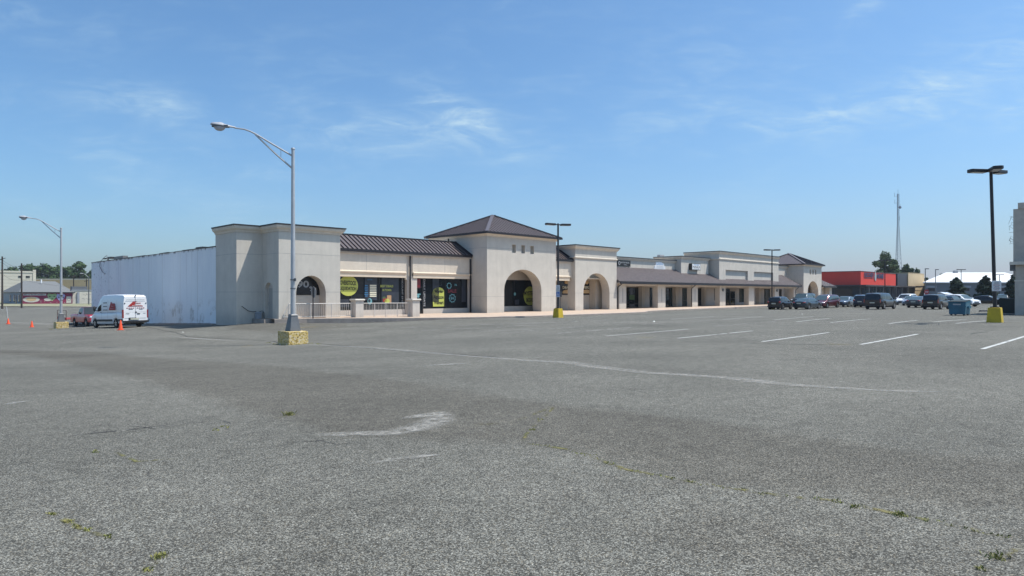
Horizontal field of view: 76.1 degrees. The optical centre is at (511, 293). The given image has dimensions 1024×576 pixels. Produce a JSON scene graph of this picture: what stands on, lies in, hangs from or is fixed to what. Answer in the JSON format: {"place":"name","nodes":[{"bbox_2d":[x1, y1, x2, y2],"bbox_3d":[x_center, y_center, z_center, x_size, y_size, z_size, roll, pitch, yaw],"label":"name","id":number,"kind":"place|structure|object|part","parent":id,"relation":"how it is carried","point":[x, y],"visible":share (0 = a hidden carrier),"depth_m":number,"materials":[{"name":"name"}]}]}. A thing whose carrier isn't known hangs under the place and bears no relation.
{"place":"outdoors","nodes":[
{"label":"outdoors","id":0,"kind":"place"},
{"bbox_2d":[0,304,91,305],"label":"verge","id":1,"kind":"structure","parent":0,"point":[47,304],"depth_m":144.33,"materials":[{"name":"green plant"}]},
{"bbox_2d":[349,299,364,317],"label":"pillar","id":2,"kind":"structure","parent":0,"point":[357,307],"depth_m":47.43,"materials":[{"name":"paint"}]},
{"bbox_2d":[406,299,420,316],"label":"pillar","id":3,"kind":"structure","parent":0,"point":[414,307],"depth_m":49.11,"materials":[{"name":"paint"}]},
{"bbox_2d":[0,294,1023,575],"bbox_3d":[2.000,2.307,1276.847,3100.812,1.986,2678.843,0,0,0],"label":"parking lot","id":4,"kind":"structure","parent":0,"point":[484,486],"depth_m":7.01,"materials":[{"name":"grey asphalt"}]},
{"bbox_2d":[0,256,4,308],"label":"utility pole","id":5,"kind":"object","parent":4,"relation":"on","point":[2,258],"visible":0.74,"depth_m":119.90,"materials":[{"name":"brown wood"}]},
{"bbox_2d":[0,270,35,300],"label":"beige hall","id":6,"kind":"structure","parent":4,"relation":"on","point":[8,276],"depth_m":220.98,"materials":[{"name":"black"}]},
{"bbox_2d":[18,263,22,307],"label":"utility pole","id":7,"kind":"object","parent":4,"relation":"on","point":[21,287],"visible":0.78,"depth_m":124.90,"materials":[{"name":"brown wood"}]},
{"bbox_2d":[0,261,90,287],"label":"overhead wires","id":8,"kind":"object","parent":7,"relation":"attached to","point":[43,271],"visible":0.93,"depth_m":132.48,"materials":[{"name":"black"}]},
{"bbox_2d":[2,352,38,352],"bbox_3d":[-21.188,2.502,27.985,2.751,0.035,0.133,0,0,8],"label":"tar seam","id":9,"kind":"object","parent":4,"relation":"on","point":[21,352],"visible":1,"depth_m":27.94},
{"bbox_2d":[3,279,74,303],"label":"mural shop","id":10,"kind":"structure","parent":4,"relation":"on","point":[38,292],"depth_m":169.73,"materials":[{"name":"grey"}]},
{"bbox_2d":[19,216,68,328],"bbox_3d":[-43.236,-1.868,60.497,4.443,10.743,1.499,0,0,-4],"label":"street lamp","id":11,"kind":"object","parent":4,"relation":"on","point":[60,323],"visible":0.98,"depth_m":60.50,"materials":[{"name":"grey metal"}]},
{"bbox_2d":[36,279,91,289],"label":"tan hall","id":12,"kind":"structure","parent":4,"relation":"on","point":[67,283],"depth_m":250.72,"materials":[{"name":"beige paint"}]},
{"bbox_2d":[57,310,83,323],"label":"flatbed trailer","id":13,"kind":"object","parent":4,"relation":"on","point":[66,318],"visible":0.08,"depth_m":66.90,"materials":[{"name":"grey metal"}]},
{"bbox_2d":[61,518,95,532],"bbox_3d":[-3.088,1.636,4.634,0.896,0.008,0.087,0,0,35],"label":"moss line","id":14,"kind":"object","parent":4,"relation":"on","point":[72,524],"visible":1,"depth_m":4.64,"materials":[{"name":"green plant"}]},
{"bbox_2d":[70,286,91,303],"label":"pale annex","id":15,"kind":"object","parent":4,"relation":"on","point":[80,294],"visible":0.4,"depth_m":173.92,"materials":[{"name":"grey"}]},
{"bbox_2d":[80,273,88,303],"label":"street lamp","id":16,"kind":"object","parent":4,"relation":"on","point":[88,287],"visible":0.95,"depth_m":149.89,"materials":[{"name":"grey metal"}]},
{"bbox_2d":[70,307,107,326],"bbox_3d":[-41.287,2.207,64.174,5.700,1.920,2.462,-2,-1,41],"label":"pickup truck","id":17,"kind":"object","parent":4,"relation":"on","point":[84,314],"visible":0.47,"depth_m":63.33,"materials":[{"name":"red paint"}]},
{"bbox_2d":[91,294,148,327],"bbox_3d":[-31.132,1.336,51.722,5.633,2.572,2.316,-2,-1,34],"label":"work van","id":18,"kind":"object","parent":4,"relation":"on","point":[125,309],"visible":0.98,"depth_m":50.43,"materials":[{"name":"white paint"}]},
{"bbox_2d":[118,320,123,329],"bbox_3d":[-27.430,2.182,45.850,0.380,0.700,0.380,0,0,-17],"label":"traffic cone","id":19,"kind":"object","parent":4,"relation":"on","point":[120,326],"visible":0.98,"depth_m":45.77,"materials":[{"name":"orange plastic"}]},
{"bbox_2d":[150,552,166,559],"bbox_3d":[-2.196,1.620,4.043,0.099,0.022,0.100,0,0,38],"label":"weed tuft","id":20,"kind":"object","parent":4,"relation":"on","point":[156,556],"visible":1,"depth_m":4.04,"materials":[{"name":"green plant"}]},
{"bbox_2d":[133,325,274,341],"bbox_3d":[-23.195,2.551,44.043,2.508,0.463,35.570,0,0,-41],"label":"tar seam","id":21,"kind":"object","parent":4,"relation":"on","point":[205,337],"visible":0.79,"depth_m":36.87,"materials":[{"name":"black asphalt"}]},
{"bbox_2d":[210,122,307,344],"bbox_3d":[-11.847,-2.677,30.794,4.434,10.700,1.495,0,0,-8],"label":"street lamp","id":22,"kind":"object","parent":4,"relation":"on","point":[292,334],"visible":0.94,"depth_m":30.89,"materials":[{"name":"grey metal"}]},
{"bbox_2d":[282,411,296,415],"bbox_3d":[-3.099,1.654,9.100,0.211,0.064,0.159,0,0,0],"label":"weed tuft","id":23,"kind":"object","parent":4,"relation":"on","point":[289,413],"visible":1,"depth_m":9.08,"materials":[{"name":"green plant"}]},
{"bbox_2d":[311,287,315,317],"bbox_3d":[-13.857,0.824,45.609,0.739,2.618,0.085,0,0,45],"label":"stop sign","id":24,"kind":"object","parent":4,"relation":"on","point":[313,291],"visible":0.97,"depth_m":45.59,"materials":[{"name":"grey metal"}]},
{"bbox_2d":[334,412,446,434],"bbox_3d":[-1.335,1.642,8.179,1.029,0.017,2.172,0,0,39],"label":"grit sweep","id":25,"kind":"object","parent":4,"relation":"on","point":[422,425],"visible":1,"depth_m":8.02,"materials":[{"name":"grey gravel"}]},
{"bbox_2d":[328,344,490,356],"bbox_3d":[-4.813,2.023,23.945,0.809,0.580,15.771,0,0,-35],"label":"tar seam","id":26,"kind":"object","parent":4,"relation":"on","point":[414,351],"visible":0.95,"depth_m":21.25,"materials":[{"name":"grey asphalt"}]},
{"bbox_2d":[90,215,836,324],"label":"shopping plaza","id":27,"kind":"structure","parent":4,"relation":"on","point":[492,264],"depth_m":58.58,"materials":[{"name":"paint"}]},
{"bbox_2d":[114,256,127,258],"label":"rooftop unit","id":28,"kind":"object","parent":27,"relation":"on","point":[117,257],"visible":0.12,"depth_m":72.36,"materials":[{"name":"grey metal"}]},
{"bbox_2d":[242,306,261,318],"bbox_3d":[-18.052,1.484,45.677,1.513,1.316,0.378,0,0,-43],"label":"utility cabinet","id":29,"kind":"object","parent":27,"relation":"attached to","point":[257,315],"visible":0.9,"depth_m":45.77,"materials":[{"name":"grey metal"}]},
{"bbox_2d":[268,283,272,317],"bbox_3d":[-16.813,0.450,45.787,1.210,2.540,0.120,0,0,45],"label":"service door","id":30,"kind":"structure","parent":27,"relation":"in","point":[270,291],"depth_m":45.93,"materials":[{"name":"paint"}]},
{"bbox_2d":[296,276,319,294],"bbox_3d":[-14.815,-0.605,46.891,0.045,1.370,2.260,0,0,45],"label":"arched window","id":31,"kind":"structure","parent":27,"relation":"in","point":[304,287],"depth_m":46.95,"materials":[{"name":"black glass"}]},
{"bbox_2d":[340,276,404,309],"bbox_3d":[-11.738,-0.160,52.357,0.120,2.880,7.695,0,0,45],"label":"display window","id":32,"kind":"structure","parent":27,"relation":"in","point":[389,290],"depth_m":52.90,"materials":[{"name":"black glass"}]},
{"bbox_2d":[417,278,422,313],"bbox_3d":[-8.012,0.160,56.115,0.110,3.080,0.897,0,0,45],"label":"glass door","id":33,"kind":"structure","parent":27,"relation":"in","point":[419,280],"depth_m":56.29,"materials":[{"name":"black glass"}]},
{"bbox_2d":[423,278,466,308],"bbox_3d":[-5.903,-0.143,58.242,0.112,2.845,5.092,0,0,45],"label":"display window","id":34,"kind":"structure","parent":27,"relation":"in","point":[437,293],"depth_m":58.17,"materials":[{"name":"black glass"}]},
{"bbox_2d":[504,280,532,305],"bbox_3d":[-0.496,-0.090,63.690,0.108,2.580,8.430,0,0,45],"label":"display window","id":35,"kind":"structure","parent":27,"relation":"in","point":[516,292],"depth_m":64.85,"materials":[{"name":"black glass"}]},
{"bbox_2d":[559,281,589,294],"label":"display window","id":36,"kind":"structure","parent":27,"relation":"in","point":[563,284],"depth_m":70.15,"materials":[{"name":"black"}]},
{"bbox_2d":[617,260,629,266],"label":"shop sign","id":37,"kind":"object","parent":27,"relation":"attached to","point":[622,263],"visible":0.99,"depth_m":77.71,"materials":[{"name":"black plastic"}]},
{"bbox_2d":[626,287,638,307],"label":"shop window","id":38,"kind":"structure","parent":27,"relation":"in","point":[631,292],"depth_m":79.83,"materials":[{"name":"black glass"}]},
{"bbox_2d":[650,288,651,306],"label":"shop window","id":39,"kind":"structure","parent":27,"relation":"in","point":[650,288],"depth_m":82.85,"materials":[{"name":"black glass"}]},
{"bbox_2d":[654,262,664,268],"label":"shop sign","id":40,"kind":"object","parent":27,"relation":"attached to","point":[659,265],"depth_m":83.28,"materials":[{"name":"white plastic"}]},
{"bbox_2d":[666,288,669,306],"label":"shop door","id":41,"kind":"structure","parent":27,"relation":"in","point":[667,289],"depth_m":85.70,"materials":[{"name":"black glass"}]},
{"bbox_2d":[670,288,671,306],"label":"shop window","id":42,"kind":"structure","parent":27,"relation":"in","point":[670,288],"depth_m":86.19,"materials":[{"name":"black glass"}]},
{"bbox_2d":[682,288,686,305],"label":"shop window","id":43,"kind":"structure","parent":27,"relation":"in","point":[684,290],"depth_m":88.70,"materials":[{"name":"black glass"}]},
{"bbox_2d":[689,263,700,269],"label":"nail salon sign","id":44,"kind":"object","parent":27,"relation":"attached to","point":[693,266],"visible":1,"depth_m":87.17,"materials":[{"name":"white plastic"}]},
{"bbox_2d":[698,288,700,305],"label":"shop window","id":45,"kind":"structure","parent":27,"relation":"in","point":[699,289],"depth_m":91.61,"materials":[{"name":"black glass"}]},
{"bbox_2d":[726,289,729,304],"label":"shop door","id":46,"kind":"structure","parent":27,"relation":"in","point":[727,290],"depth_m":97.64,"materials":[{"name":"black glass"}]},
{"bbox_2d":[730,291,734,304],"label":"shop door","id":47,"kind":"structure","parent":27,"relation":"in","point":[732,293],"depth_m":98.67,"materials":[{"name":"black glass"}]},
{"bbox_2d":[739,289,743,301],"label":"shop window","id":48,"kind":"structure","parent":27,"relation":"in","point":[741,291],"depth_m":100.79,"materials":[{"name":"black glass"}]},
{"bbox_2d":[764,289,769,303],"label":"shop window","id":49,"kind":"structure","parent":27,"relation":"in","point":[766,291],"depth_m":107.18,"materials":[{"name":"black glass"}]},
{"bbox_2d":[274,306,766,322],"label":"curb","id":50,"kind":"structure","parent":4,"relation":"on","point":[336,320],"depth_m":47.45,"materials":[{"name":"grey concrete"}]},
{"bbox_2d":[46,418,1010,572],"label":"crack weeds","id":51,"kind":"object","parent":4,"relation":"on","point":[533,429],"visible":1,"depth_m":4.67,"materials":[{"name":"green plant"}]},
{"bbox_2d":[545,223,570,317],"bbox_3d":[3.627,-1.796,51.500,2.163,7.513,0.760,0,0,-30],"label":"parking lamp","id":52,"kind":"object","parent":4,"relation":"on","point":[557,312],"visible":0.93,"depth_m":51.44,"materials":[{"name":"grey metal"}]},
{"bbox_2d":[324,345,912,391],"bbox_3d":[-1.510,1.948,19.717,1.614,0.737,25.521,0,0,-40],"label":"pale joint","id":53,"kind":"object","parent":4,"relation":"on","point":[634,370],"visible":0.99,"depth_m":14.11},
{"bbox_2d":[543,445,926,520],"bbox_3d":[1.644,1.608,5.659,4.244,0.027,0.372,0,0,42],"label":"moss line","id":54,"kind":"object","parent":4,"relation":"on","point":[882,510],"visible":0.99,"depth_m":5.25,"materials":[{"name":"green plant"}]},
{"bbox_2d":[763,249,779,309],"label":"parking lamp","id":55,"kind":"object","parent":4,"relation":"on","point":[771,250],"visible":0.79,"depth_m":83.94,"materials":[{"name":"grey metal"}]},
{"bbox_2d":[767,296,792,309],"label":"parked car","id":56,"kind":"object","parent":4,"relation":"on","point":[779,302],"visible":0.98,"depth_m":82.74,"materials":[{"name":"black paint"}]},
{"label":"rear window","id":57,"kind":"part","parent":56,"relation":"part of","materials":[{"name":"black glass"}]},
{"bbox_2d":[761,332,829,341],"bbox_3d":[10.523,1.567,24.036,5.870,0.066,0.115,0,0,-44],"label":"stall line","id":58,"kind":"object","parent":4,"relation":"on","point":[793,337],"visible":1,"depth_m":23.68,"materials":[{"name":"white paint"}]},
{"bbox_2d":[791,293,815,301],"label":"parked car","id":59,"kind":"object","parent":4,"relation":"on","point":[803,295],"visible":0.43,"depth_m":98.94,"materials":[{"name":"grey paint"}]},
{"bbox_2d":[792,298,821,308],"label":"parked car","id":60,"kind":"object","parent":4,"relation":"on","point":[807,303],"visible":1,"depth_m":82.89,"materials":[{"name":"grey paint"}]},
{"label":"rear window","id":61,"kind":"part","parent":60,"relation":"part of","materials":[{"name":"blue glass"}]},
{"bbox_2d":[814,294,839,307],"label":"parked car","id":62,"kind":"object","parent":4,"relation":"on","point":[827,300],"visible":0.82,"depth_m":87.22,"materials":[{"name":"red paint"}]},
{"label":"side window","id":63,"kind":"part","parent":62,"relation":"part of","materials":[{"name":"grey glass"}]},
{"bbox_2d":[839,296,853,306],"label":"parked car","id":64,"kind":"object","parent":4,"relation":"on","point":[846,300],"visible":0.55,"depth_m":91.37,"materials":[{"name":"blue paint"}]},
{"bbox_2d":[853,295,864,306],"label":"parked car","id":65,"kind":"object","parent":4,"relation":"on","point":[858,300],"visible":0.48,"depth_m":88.17,"materials":[{"name":"blue paint"}]},
{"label":"rear window","id":66,"kind":"part","parent":65,"relation":"part of","materials":[{"name":"black glass"}]},
{"bbox_2d":[822,271,924,299],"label":"red store","id":67,"kind":"structure","parent":4,"relation":"on","point":[850,283],"depth_m":173.58,"materials":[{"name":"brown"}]},
{"bbox_2d":[834,289,852,296],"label":"shop window","id":68,"kind":"structure","parent":67,"relation":"in","point":[840,292],"depth_m":170.07,"materials":[{"name":"black glass"}]},
{"bbox_2d":[864,272,883,280],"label":"red store sign","id":69,"kind":"object","parent":67,"relation":"attached to","point":[878,274],"visible":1,"depth_m":175.23,"materials":[{"name":"blue"}]},
{"bbox_2d":[864,292,896,308],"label":"parked car","id":70,"kind":"object","parent":4,"relation":"on","point":[883,300],"visible":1,"depth_m":76.76,"materials":[{"name":"black paint"}]},
{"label":"rear window","id":71,"kind":"part","parent":70,"relation":"part of","materials":[{"name":"black glass"}]},
{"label":"side window","id":72,"kind":"part","parent":70,"relation":"part of","materials":[{"name":"grey glass"}]},
{"bbox_2d":[878,260,891,291],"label":"parking lamp","id":73,"kind":"object","parent":4,"relation":"on","point":[884,271],"visible":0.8,"depth_m":107.99,"materials":[{"name":"grey metal"}]},
{"bbox_2d":[872,250,901,272],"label":"tree","id":74,"kind":"object","parent":4,"relation":"on","point":[892,267],"visible":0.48,"depth_m":224.00,"materials":[{"name":"green plant"}]},
{"bbox_2d":[863,334,916,343],"bbox_3d":[12.994,1.526,22.345,6.040,0.072,0.115,0,0,-43],"label":"stall line","id":75,"kind":"object","parent":4,"relation":"on","point":[889,339],"visible":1,"depth_m":22.22,"materials":[{"name":"white paint"}]},
{"bbox_2d":[894,193,901,268],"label":"radio mast","id":76,"kind":"object","parent":4,"relation":"on","point":[897,239],"visible":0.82,"depth_m":239.86,"materials":[{"name":"grey metal"}]},
{"bbox_2d":[888,510,910,517],"bbox_3d":[2.804,1.588,4.737,0.123,0.026,0.122,0,0,-26],"label":"weed tuft","id":77,"kind":"object","parent":4,"relation":"on","point":[899,514],"visible":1,"depth_m":4.72,"materials":[{"name":"green plant"}]},
{"bbox_2d":[896,294,916,304],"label":"parked car","id":78,"kind":"object","parent":4,"relation":"on","point":[899,299],"visible":0.3,"depth_m":104.64,"materials":[{"name":"white paint"}]},
{"bbox_2d":[902,296,912,305],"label":"parked car","id":79,"kind":"object","parent":4,"relation":"on","point":[904,300],"visible":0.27,"depth_m":98.78,"materials":[{"name":"grey paint"}]},
{"bbox_2d":[901,263,914,272],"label":"tree","id":80,"kind":"object","parent":4,"relation":"on","point":[905,268],"visible":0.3,"depth_m":234.03,"materials":[{"name":"green plant"}]},
{"bbox_2d":[906,296,922,307],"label":"parked car","id":81,"kind":"object","parent":4,"relation":"on","point":[915,301],"visible":0.65,"depth_m":84.17,"materials":[{"name":"grey paint"}]},
{"bbox_2d":[922,294,949,308],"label":"parked car","id":82,"kind":"object","parent":4,"relation":"on","point":[933,301],"visible":0.88,"depth_m":74.64,"materials":[{"name":"black paint"}]},
{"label":"rear window","id":83,"kind":"part","parent":82,"relation":"part of","materials":[{"name":"black glass"}]},
{"bbox_2d":[946,296,961,300],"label":"parked car","id":84,"kind":"object","parent":4,"relation":"on","point":[954,298],"visible":0.27,"depth_m":89.58,"materials":[{"name":"grey paint"}]},
{"bbox_2d":[946,277,969,296],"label":"conifer","id":85,"kind":"object","parent":4,"relation":"on","point":[956,286],"visible":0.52,"depth_m":117.23,"materials":[{"name":"green plant"}]},
{"bbox_2d":[947,300,970,315],"bbox_3d":[34.264,1.040,50.096,1.320,1.212,1.940,0,0,45],"label":"dumpster","id":86,"kind":"object","parent":4,"relation":"on","point":[956,307],"visible":0.94,"depth_m":49.51,"materials":[{"name":"blue"}]},
{"bbox_2d":[938,292,980,306],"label":"parked car","id":87,"kind":"object","parent":4,"relation":"on","point":[975,302],"visible":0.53,"depth_m":89.37,"materials":[{"name":"white paint"}]},
{"bbox_2d":[923,271,1012,297],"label":"warehouse","id":88,"kind":"structure","parent":4,"relation":"on","point":[970,280],"depth_m":192.28,"materials":[{"name":"white"}]},
{"bbox_2d":[972,295,998,304],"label":"parked car","id":89,"kind":"object","parent":4,"relation":"on","point":[985,298],"visible":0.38,"depth_m":101.31,"materials":[{"name":"black paint"}]},
{"bbox_2d":[973,275,998,303],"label":"conifer","id":90,"kind":"object","parent":4,"relation":"on","point":[984,286],"visible":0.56,"depth_m":115.55,"materials":[{"name":"green plant"}]},
{"bbox_2d":[967,165,1007,322],"bbox_3d":[23.200,-2.289,31.895,1.478,7.538,2.078,0,0,45],"label":"parking lamp","id":91,"kind":"object","parent":4,"relation":"on","point":[994,313],"visible":0.94,"depth_m":31.73,"materials":[{"name":"grey metal"}]},
{"bbox_2d":[992,281,1000,290],"bbox_3d":[23.443,-0.388,31.649,0.380,0.500,0.024,0,0,20],"label":"parking notice","id":92,"kind":"object","parent":91,"relation":"attached to","point":[996,285],"visible":1,"depth_m":31.64,"materials":[{"name":"white metal"}]},
{"bbox_2d":[979,550,1013,560],"bbox_3d":[2.941,1.588,3.984,0.160,0.026,0.133,0,0,0],"label":"weed tuft","id":93,"kind":"object","parent":4,"relation":"on","point":[996,556],"visible":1,"depth_m":3.97,"materials":[{"name":"green plant"}]},
{"bbox_2d":[981,336,1023,348],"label":"stall line","id":94,"kind":"object","parent":4,"relation":"on","point":[1001,343],"visible":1,"depth_m":19.84,"materials":[{"name":"white paint"}]},
{"bbox_2d":[997,294,1009,298],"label":"parked car","id":95,"kind":"object","parent":4,"relation":"on","point":[1002,296],"visible":0.23,"depth_m":111.45,"materials":[{"name":"grey paint"}]},
{"bbox_2d":[998,298,1014,312],"bbox_3d":[39.475,0.923,52.000,1.320,1.220,0.900,0,0,45],"label":"waste container","id":96,"kind":"object","parent":4,"relation":"on","point":[1006,305],"visible":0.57,"depth_m":51.73,"materials":[{"name":"black"}]},
{"bbox_2d":[1004,275,1014,298],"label":"conifer","id":97,"kind":"object","parent":4,"relation":"on","point":[1009,288],"visible":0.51,"depth_m":111.64,"materials":[{"name":"green plant"}]},
{"bbox_2d":[1009,202,1023,314],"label":"brick building","id":98,"kind":"structure","parent":4,"relation":"on","point":[1017,266],"depth_m":51.39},
{"bbox_2d":[0,0,1023,293],"label":"sky","id":99,"kind":"structure","parent":0,"point":[647,128],"materials":[{"name":"blue"}]},
{"bbox_2d":[264,304,767,318],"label":"sidewalk","id":100,"kind":"structure","parent":0,"point":[538,313],"depth_m":58.52,"materials":[{"name":"beige concrete"}]},
{"bbox_2d":[283,303,352,317],"bbox_3d":[-13.596,1.176,46.049,4.981,1.048,0.067,0,0,-37],"label":"railing","id":101,"kind":"object","parent":100,"relation":"on","point":[310,316],"visible":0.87,"depth_m":46.01,"materials":[{"name":"grey metal"}]},
{"bbox_2d":[364,303,408,316],"bbox_3d":[-9.352,1.176,48.526,3.525,1.048,0.064,0,0,-23],"label":"railing","id":102,"kind":"object","parent":100,"relation":"on","point":[374,315],"visible":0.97,"depth_m":48.47,"materials":[{"name":"white metal"}]},
{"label":"far grass","id":103,"kind":"structure","parent":0,"visible":0},
{"bbox_2d":[3,266,18,270],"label":"tree","id":104,"kind":"object","parent":103,"relation":"on","point":[13,269],"visible":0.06,"depth_m":301.14,"materials":[{"name":"green plant"}]},
{"bbox_2d":[18,263,40,276],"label":"tree","id":105,"kind":"object","parent":103,"relation":"on","point":[28,266],"visible":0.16,"depth_m":312.19,"materials":[{"name":"green plant"}]},
{"bbox_2d":[30,263,56,278],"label":"tree","id":106,"kind":"object","parent":103,"relation":"on","point":[46,268],"visible":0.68,"depth_m":289.13,"materials":[{"name":"green plant"}]},
{"bbox_2d":[46,265,71,278],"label":"tree","id":107,"kind":"object","parent":103,"relation":"on","point":[66,271],"visible":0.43,"depth_m":301.69,"materials":[{"name":"green plant"}]},
{"bbox_2d":[65,266,76,275],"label":"tree","id":108,"kind":"object","parent":103,"relation":"on","point":[71,268],"visible":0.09,"depth_m":313.89,"materials":[{"name":"green plant"}]},
{"bbox_2d":[66,261,91,278],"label":"tree","id":109,"kind":"object","parent":103,"relation":"on","point":[80,266],"visible":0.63,"depth_m":288.70,"materials":[{"name":"green plant"}]}
]}

